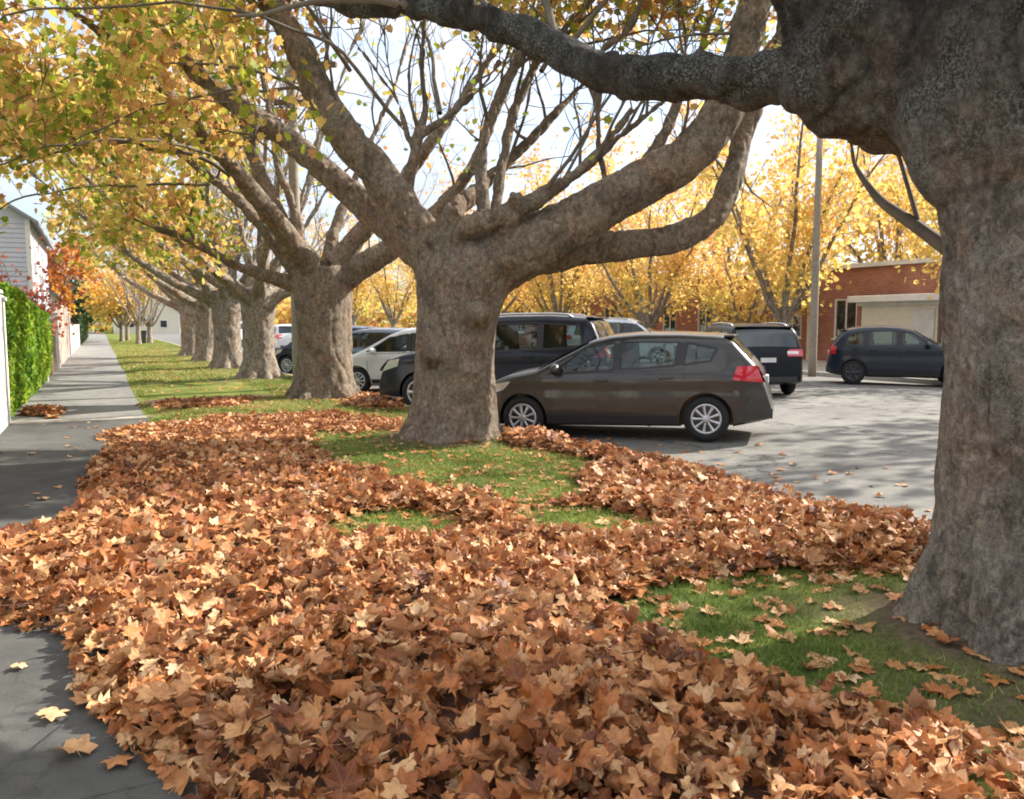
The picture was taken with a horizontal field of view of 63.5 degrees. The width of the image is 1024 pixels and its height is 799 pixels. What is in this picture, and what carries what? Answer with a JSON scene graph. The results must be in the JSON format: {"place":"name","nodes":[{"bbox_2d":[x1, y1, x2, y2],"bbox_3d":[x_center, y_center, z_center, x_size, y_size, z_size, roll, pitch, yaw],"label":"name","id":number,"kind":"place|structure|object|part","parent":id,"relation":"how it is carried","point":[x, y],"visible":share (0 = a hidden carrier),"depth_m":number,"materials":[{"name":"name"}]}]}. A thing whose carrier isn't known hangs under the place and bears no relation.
{"place":"outdoors","nodes":[
{"label":"outdoors","id":0,"kind":"place"},
{"bbox_2d":[0,200,54,318],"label":"house","id":1,"kind":"structure","parent":0,"point":[25,233],"depth_m":31.61,"materials":[{"name":"white paint"}]},
{"bbox_2d":[49,289,62,307],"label":"house","id":2,"kind":"structure","parent":0,"point":[54,294],"depth_m":46.96,"materials":[{"name":"beige paint"}]},
{"bbox_2d":[11,329,143,420],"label":"footpath","id":3,"kind":"structure","parent":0,"point":[88,379],"depth_m":20.74,"materials":[{"name":"grey concrete"}]},
{"bbox_2d":[0,281,53,417],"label":"hedge","id":4,"kind":"object","parent":3,"relation":"on","point":[30,343],"visible":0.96,"depth_m":15.74,"materials":[{"name":"green plant"}]},
{"bbox_2d":[48,319,56,376],"bbox_3d":[-14.958,-1.680,26.808,0.100,1.850,5.400,-3,6,-26],"label":"paling fence","id":5,"kind":"object","parent":3,"relation":"on","point":[53,365],"visible":0.29,"depth_m":27.70,"materials":[{"name":"brown wood"}]},
{"bbox_2d":[51,311,60,368],"bbox_3d":[-16.317,-2.122,29.565,0.280,2.130,0.280,-3,6,-26],"label":"gate post","id":6,"kind":"object","parent":3,"relation":"on","point":[56,313],"visible":0.34,"depth_m":29.50,"materials":[{"name":"white paint"}]},
{"bbox_2d":[50,303,69,365],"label":"front wall","id":7,"kind":"structure","parent":3,"relation":"on","point":[64,349],"depth_m":35.05,"materials":[{"name":"white paint"}]},
{"bbox_2d":[68,312,71,355],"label":"gate post","id":8,"kind":"object","parent":3,"relation":"on","point":[69,331],"visible":0.25,"depth_m":41.27,"materials":[{"name":"white paint"}]},
{"bbox_2d":[70,325,79,353],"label":"front wall","id":9,"kind":"structure","parent":3,"relation":"on","point":[75,341],"depth_m":50.44,"materials":[{"name":"beige paint"}]},
{"bbox_2d":[70,311,88,344],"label":"hedge","id":10,"kind":"object","parent":3,"relation":"on","point":[81,321],"visible":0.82,"depth_m":65.58,"materials":[{"name":"green plant"}]},
{"bbox_2d":[0,418,227,798],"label":"footpath","id":11,"kind":"structure","parent":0,"point":[33,765],"depth_m":3.59,"materials":[{"name":"grey concrete"}]},
{"bbox_2d":[0,289,7,432],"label":"boundary wall","id":12,"kind":"structure","parent":11,"relation":"on","point":[3,413],"depth_m":12.61,"materials":[{"name":"white paint"}]},
{"bbox_2d":[1,295,10,422],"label":"gate post","id":13,"kind":"object","parent":11,"relation":"on","point":[3,299],"visible":0.5,"depth_m":13.05,"materials":[{"name":"white paint"}]},
{"bbox_2d":[8,662,26,668],"bbox_3d":[-2.275,1.224,3.802,0.081,0.018,0.076,-4,7,-39],"label":"fallen leaf","id":14,"kind":"object","parent":11,"relation":"on","point":[21,665],"visible":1,"depth_m":3.81,"materials":[{"name":"yellow plant"}]},
{"bbox_2d":[33,706,69,721],"bbox_3d":[-1.853,1.265,3.335,0.139,0.020,0.128,0,5,5],"label":"fallen leaf","id":15,"kind":"object","parent":11,"relation":"on","point":[51,713],"visible":1,"depth_m":3.33,"materials":[{"name":"yellow plant"}]},
{"bbox_2d":[51,734,97,757],"bbox_3d":[-1.614,1.272,3.050,0.140,0.058,0.137,0,5,4],"label":"fallen leaf","id":16,"kind":"object","parent":11,"relation":"on","point":[82,743],"visible":1,"depth_m":3.07,"materials":[{"name":"beige plant"}]},
{"bbox_2d":[8,415,155,424],"bbox_3d":[-7.134,0.359,13.685,2.300,0.066,0.400,-3,6,-26],"label":"path edging","id":17,"kind":"object","parent":11,"relation":"on","point":[75,419],"visible":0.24,"depth_m":13.64,"materials":[{"name":"concrete"}]},
{"bbox_2d":[100,754,134,768],"bbox_3d":[-1.421,1.298,2.979,0.114,0.019,0.106,-1,5,-15],"label":"fallen leaf","id":18,"kind":"object","parent":11,"relation":"on","point":[119,759],"visible":1,"depth_m":2.97,"materials":[{"name":"brown plant"}]},
{"bbox_2d":[0,0,938,324],"label":"sky","id":19,"kind":"structure","parent":0,"point":[455,50],"materials":[{"name":"white"}]},
{"bbox_2d":[146,333,942,535],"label":"road","id":20,"kind":"structure","parent":0,"point":[820,427],"depth_m":11.28,"materials":[{"name":"grey asphalt"}]},
{"bbox_2d":[274,324,291,349],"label":"hatchback","id":21,"kind":"object","parent":20,"relation":"on","point":[282,335],"visible":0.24,"depth_m":43.88,"materials":[{"name":"paint"}]},
{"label":"rear window","id":22,"kind":"part","parent":21,"relation":"part of","materials":[{"name":"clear glass"}]},
{"bbox_2d":[275,325,379,373],"bbox_3d":[-5.884,-1.647,27.300,3.985,1.570,2.073,0,5,18],"label":"hatchback","id":23,"kind":"object","parent":20,"relation":"on","point":[283,355],"visible":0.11,"depth_m":26.94,"materials":[{"name":"blue paint"}]},
{"bbox_2d":[352,327,408,354],"bbox_3d":[-4.045,-1.299,23.745,4.255,1.519,2.132,0,5,18],"label":"hatchback","id":24,"kind":"object","parent":20,"relation":"on","point":[362,339],"visible":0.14,"depth_m":23.02,"materials":[{"name":"paint"}]},
{"bbox_2d":[352,328,415,391],"bbox_3d":[-2.196,-0.973,19.895,3.985,1.570,2.073,0,5,18],"label":"hatchback","id":25,"kind":"object","parent":20,"relation":"on","point":[370,361],"visible":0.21,"depth_m":19.41,"materials":[{"name":"white paint"}]},
{"bbox_2d":[379,312,613,404],"bbox_3d":[-0.205,-0.746,16.031,4.695,1.815,2.238,0,5,18],"label":"parked suv","id":26,"kind":"object","parent":20,"relation":"on","point":[511,356],"visible":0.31,"depth_m":15.10,"materials":[{"name":"blue paint"}]},
{"bbox_3d":[1.739,-1.251,15.352,0.211,0.459,1.438,0,5,18],"label":"rear window","id":27,"kind":"part","parent":26,"relation":"part of","materials":[{"name":"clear glass"}]},
{"bbox_2d":[146,336,942,450],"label":"kerb","id":28,"kind":"structure","parent":20,"relation":"on","point":[907,380],"depth_m":23.70,"materials":[{"name":"concrete"}]},
{"bbox_2d":[566,317,676,361],"bbox_3d":[4.348,-2.205,31.445,4.695,1.815,2.238,2,5,19],"label":"parked suv","id":29,"kind":"object","parent":20,"relation":"on","point":[656,352],"visible":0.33,"depth_m":30.44,"materials":[{"name":"silver paint"}]},
{"bbox_2d":[495,331,773,441],"bbox_3d":[1.673,-0.254,12.367,4.255,1.519,2.132,0,5,18],"label":"hatchback","id":30,"kind":"object","parent":20,"relation":"on","point":[719,391],"visible":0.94,"depth_m":11.47,"materials":[{"name":"paint"}]},
{"bbox_3d":[3.305,-0.755,11.790,0.261,0.310,1.389,0,5,18],"label":"rear window","id":31,"kind":"part","parent":30,"relation":"part of","materials":[{"name":"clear glass"}]},
{"bbox_2d":[696,322,802,393],"bbox_3d":[5.356,-1.028,19.596,2.059,1.597,4.225,0,5,-2],"label":"suv","id":32,"kind":"object","parent":20,"relation":"on","point":[775,349],"visible":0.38,"depth_m":17.68,"materials":[{"name":"black paint"}]},
{"bbox_3d":[5.433,-1.317,17.714,1.323,0.404,0.190,0,5,-2],"label":"rear window","id":33,"kind":"part","parent":32,"relation":"part of","materials":[{"name":"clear glass"}]},
{"bbox_2d":[808,137,822,376],"bbox_3d":[9.289,-4.277,25.281,0.244,7.600,0.250,-3,6,-26],"label":"utility pole","id":34,"kind":"object","parent":20,"relation":"on","point":[812,358],"visible":0.88,"depth_m":25.21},
{"bbox_2d":[826,325,943,383],"bbox_3d":[10.281,-1.192,21.861,3.691,1.544,2.063,2,6,21],"label":"compact car","id":35,"kind":"object","parent":20,"relation":"on","point":[852,363],"visible":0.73,"depth_m":21.31,"materials":[{"name":"paint"}]},
{"bbox_2d":[104,331,1023,798],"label":"verge","id":36,"kind":"structure","parent":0,"point":[914,635],"depth_m":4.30,"materials":[{"name":"green plant"}]},
{"bbox_2d":[76,249,157,341],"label":"yellow tree","id":37,"kind":"object","parent":36,"relation":"on","point":[113,309],"visible":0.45,"depth_m":72.65,"materials":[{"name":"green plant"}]},
{"bbox_2d":[95,253,140,339],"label":"bare tree","id":38,"kind":"object","parent":36,"relation":"on","point":[127,336],"visible":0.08,"depth_m":79.45,"materials":[{"name":"brown plant"}]},
{"bbox_2d":[85,251,165,343],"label":"bare tree","id":39,"kind":"object","parent":36,"relation":"on","point":[137,322],"visible":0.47,"depth_m":63.41,"materials":[{"name":"brown plant"}]},
{"bbox_2d":[106,264,168,342],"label":"bare tree","id":40,"kind":"object","parent":36,"relation":"on","point":[149,324],"visible":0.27,"depth_m":67.47,"materials":[{"name":"brown plant"}]},
{"bbox_2d":[141,330,146,343],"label":"wheelie bin","id":41,"kind":"object","parent":36,"relation":"on","point":[143,336],"visible":0.48,"depth_m":65.43,"materials":[{"name":"black plastic"}]},
{"bbox_2d":[113,295,179,333],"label":"house","id":42,"kind":"structure","parent":36,"relation":"on","point":[168,321],"depth_m":137.93,"materials":[{"name":"beige paint"}]},
{"bbox_2d":[160,320,167,327],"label":"window","id":43,"kind":"structure","parent":42,"relation":"in","point":[163,323],"depth_m":137.96,"materials":[{"name":"white paint"}]},
{"bbox_2d":[41,147,272,355],"bbox_3d":[-16.183,-7.489,39.789,11.561,11.217,10.258,-3,6,-27],"label":"plane tree","id":44,"kind":"object","parent":36,"relation":"on","point":[185,311],"visible":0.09,"depth_m":39.25,"materials":[{"name":"brown plant"}]},
{"bbox_2d":[0,3,347,368],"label":"plane tree","id":45,"kind":"object","parent":36,"relation":"on","point":[226,316],"visible":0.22,"depth_m":27.99,"materials":[{"name":"yellow plant"}]},
{"bbox_2d":[37,56,322,360],"bbox_3d":[-13.456,-8.269,32.846,10.179,14.024,11.894,1,5,7],"label":"plane tree","id":46,"kind":"object","parent":36,"relation":"on","point":[204,335],"visible":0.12,"depth_m":33.24,"materials":[{"name":"yellow plant"}]},
{"bbox_2d":[32,0,447,378],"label":"plane tree","id":47,"kind":"object","parent":36,"relation":"on","point":[259,300],"visible":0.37,"depth_m":22.48,"materials":[{"name":"yellow plant"}]},
{"bbox_2d":[0,0,567,399],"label":"plane tree","id":48,"kind":"object","parent":36,"relation":"on","point":[322,291],"visible":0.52,"depth_m":16.69,"materials":[{"name":"yellow plant"}]},
{"bbox_2d":[264,56,336,379],"bbox_3d":[-5.059,-4.185,19.296,2.000,8.400,0.340,0,5,0],"label":"utility pole","id":49,"kind":"object","parent":36,"relation":"on","point":[293,172],"visible":0.33,"depth_m":19.11,"materials":[{"name":"metal"}]},
{"bbox_2d":[0,0,793,443],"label":"plane tree","id":50,"kind":"object","parent":36,"relation":"on","point":[478,266],"visible":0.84,"depth_m":10.66,"materials":[{"name":"brown plant"}]},
{"bbox_2d":[162,0,1023,664],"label":"plane tree","id":51,"kind":"object","parent":36,"relation":"on","point":[930,92],"visible":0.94,"depth_m":3.93,"materials":[{"name":"brown plant"}]},
{"bbox_2d":[519,345,936,379],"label":"pavement","id":52,"kind":"structure","parent":0,"point":[821,365],"depth_m":30.42,"materials":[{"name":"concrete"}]},
{"bbox_2d":[273,223,325,305],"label":"street tree","id":53,"kind":"object","parent":52,"relation":"on","point":[313,245],"visible":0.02,"depth_m":88.35,"materials":[{"name":"yellow plant"}]},
{"bbox_2d":[306,203,396,324],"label":"street tree","id":54,"kind":"object","parent":52,"relation":"on","point":[356,303],"visible":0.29,"depth_m":77.40,"materials":[{"name":"yellow plant"}]},
{"bbox_2d":[342,214,464,327],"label":"street tree","id":55,"kind":"object","parent":52,"relation":"on","point":[387,284],"visible":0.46,"depth_m":66.46,"materials":[{"name":"yellow plant"}]},
{"bbox_2d":[370,171,476,315],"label":"street tree","id":56,"kind":"object","parent":52,"relation":"on","point":[407,273],"visible":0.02,"depth_m":57.48,"materials":[{"name":"yellow plant"}]},
{"bbox_2d":[425,139,552,313],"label":"street tree","id":57,"kind":"object","parent":52,"relation":"on","point":[504,309],"visible":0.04,"depth_m":47.97,"materials":[{"name":"yellow plant"}]},
{"bbox_2d":[500,286,537,312],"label":"street tree","id":58,"kind":"object","parent":52,"relation":"on","point":[516,309],"visible":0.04,"depth_m":54.32,"materials":[{"name":"yellow plant"}]},
{"bbox_2d":[509,268,610,325],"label":"street tree","id":59,"kind":"object","parent":52,"relation":"on","point":[541,306],"visible":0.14,"depth_m":47.22,"materials":[{"name":"yellow plant"}]},
{"bbox_2d":[510,118,640,313],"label":"street tree","id":60,"kind":"object","parent":52,"relation":"on","point":[562,289],"visible":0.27,"depth_m":42.82,"materials":[{"name":"yellow plant"}]},
{"bbox_2d":[522,104,736,327],"bbox_3d":[5.325,-7.407,35.623,10.356,11.502,9.049,-3,6,-26],"label":"street tree","id":61,"kind":"object","parent":52,"relation":"on","point":[649,316],"visible":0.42,"depth_m":35.80,"materials":[{"name":"yellow plant"}]},
{"bbox_2d":[561,205,726,331],"bbox_3d":[6.417,-5.853,39.854,8.131,7.641,8.672,1,5,7],"label":"street tree","id":62,"kind":"object","parent":52,"relation":"on","point":[622,306],"visible":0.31,"depth_m":39.40,"materials":[{"name":"yellow plant"}]},
{"bbox_2d":[647,210,851,326],"bbox_3d":[9.782,-4.963,34.167,7.805,6.877,7.318,2,6,22],"label":"street tree","id":63,"kind":"object","parent":52,"relation":"on","point":[723,294],"visible":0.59,"depth_m":33.79,"materials":[{"name":"yellow plant"}]},
{"bbox_2d":[670,23,904,325],"bbox_3d":[9.673,-7.066,27.838,8.874,12.234,7.742,-3,6,-26],"label":"street tree","id":64,"kind":"object","parent":52,"relation":"on","point":[741,224],"visible":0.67,"depth_m":28.00,"materials":[{"name":"yellow plant"}]},
{"bbox_2d":[839,142,941,299],"bbox_3d":[14.137,-5.895,22.117,9.838,10.927,8.597,4,7,39],"label":"street tree","id":65,"kind":"object","parent":52,"relation":"on","point":[929,250],"visible":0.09,"depth_m":23.31,"materials":[{"name":"yellow plant"}]},
{"bbox_2d":[847,293,941,343],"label":"shed","id":66,"kind":"structure","parent":52,"relation":"on","point":[920,313],"depth_m":27.73,"materials":[{"name":"beige paint"}]},
{"bbox_2d":[912,309,934,343],"bbox_3d":[13.473,-1.983,27.153,0.070,1.950,0.800,-3,6,-26],"label":"door","id":67,"kind":"structure","parent":66,"relation":"in","point":[923,322],"depth_m":27.07,"materials":[{"name":"white paint"}]},
{"label":"front gardens","id":68,"kind":"structure","parent":0,"visible":0},
{"bbox_2d":[0,217,88,337],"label":"red tree","id":69,"kind":"object","parent":68,"relation":"on","point":[33,295],"visible":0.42,"depth_m":26.51,"materials":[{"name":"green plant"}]},
{"bbox_2d":[47,225,108,317],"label":"orange tree","id":70,"kind":"object","parent":68,"relation":"on","point":[69,255],"visible":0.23,"depth_m":55.93,"materials":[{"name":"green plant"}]},
{"bbox_2d":[52,247,105,325],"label":"evergreen tree","id":71,"kind":"object","parent":68,"relation":"on","point":[77,302],"visible":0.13,"depth_m":82.52,"materials":[{"name":"green plant"}]},
{"label":"ground","id":72,"kind":"structure","parent":0,"visible":0},
{"bbox_2d":[76,271,416,332],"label":"distant trees","id":73,"kind":"object","parent":72,"relation":"on","point":[283,313],"visible":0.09,"depth_m":166.59,"materials":[{"name":"yellow plant"}]},
{"bbox_2d":[0,346,1023,798],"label":"leaf litter","id":74,"kind":"object","parent":72,"relation":"on","point":[212,584],"visible":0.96,"depth_m":3.78,"materials":[{"name":"brown plant"}]},
{"label":"building yard","id":75,"kind":"structure","parent":0,"visible":0},
{"bbox_2d":[533,127,679,283],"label":"street tree","id":76,"kind":"object","parent":75,"relation":"on","point":[645,224],"visible":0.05,"depth_m":59.56,"materials":[{"name":"yellow plant"}]},
{"bbox_2d":[506,257,941,360],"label":"brick building","id":77,"kind":"structure","parent":75,"relation":"on","point":[877,278],"depth_m":33.97,"materials":[{"name":"red brick"},{"name":"white paint"},{"name":"dark glass"}]},
{"bbox_2d":[517,311,523,332],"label":"window","id":78,"kind":"structure","parent":77,"relation":"in","point":[520,328],"depth_m":59.39,"materials":[{"name":"glass"}]},
{"bbox_2d":[579,308,587,315],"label":"window","id":79,"kind":"structure","parent":77,"relation":"in","point":[583,312],"depth_m":51.53,"materials":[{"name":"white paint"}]},
{"bbox_2d":[604,307,613,332],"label":"window","id":80,"kind":"structure","parent":77,"relation":"in","point":[606,311],"depth_m":48.99,"materials":[{"name":"glass"}]},
{"bbox_2d":[663,305,675,330],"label":"window","id":81,"kind":"structure","parent":77,"relation":"in","point":[668,326],"depth_m":43.87,"materials":[{"name":"glass"}]},
{"bbox_2d":[698,304,711,331],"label":"window","id":82,"kind":"structure","parent":77,"relation":"in","point":[701,326],"depth_m":41.46,"materials":[{"name":"white paint"}]},
{"bbox_2d":[788,302,801,338],"bbox_3d":[12.221,-3.476,36.061,0.190,1.670,1.250,-3,6,-26],"label":"window","id":83,"kind":"structure","parent":77,"relation":"in","point":[797,329],"depth_m":35.86,"materials":[{"name":"glass"}]},
{"bbox_2d":[831,299,856,339],"bbox_3d":[13.509,-3.240,33.474,0.190,1.670,1.250,-3,6,-26],"label":"window","id":84,"kind":"structure","parent":77,"relation":"in","point":[845,315],"depth_m":33.57,"materials":[{"name":"white paint"}]},
{"bbox_2d":[646,101,853,275],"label":"street tree","id":85,"kind":"object","parent":75,"relation":"on","point":[769,191],"visible":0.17,"depth_m":46.52,"materials":[{"name":"yellow plant"}]},
{"bbox_2d":[779,124,941,264],"bbox_3d":[18.107,-9.475,37.715,11.092,15.293,9.678,3,6,27],"label":"street tree","id":86,"kind":"object","parent":75,"relation":"on","point":[882,248],"visible":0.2,"depth_m":36.96,"materials":[{"name":"yellow plant"}]}
]}

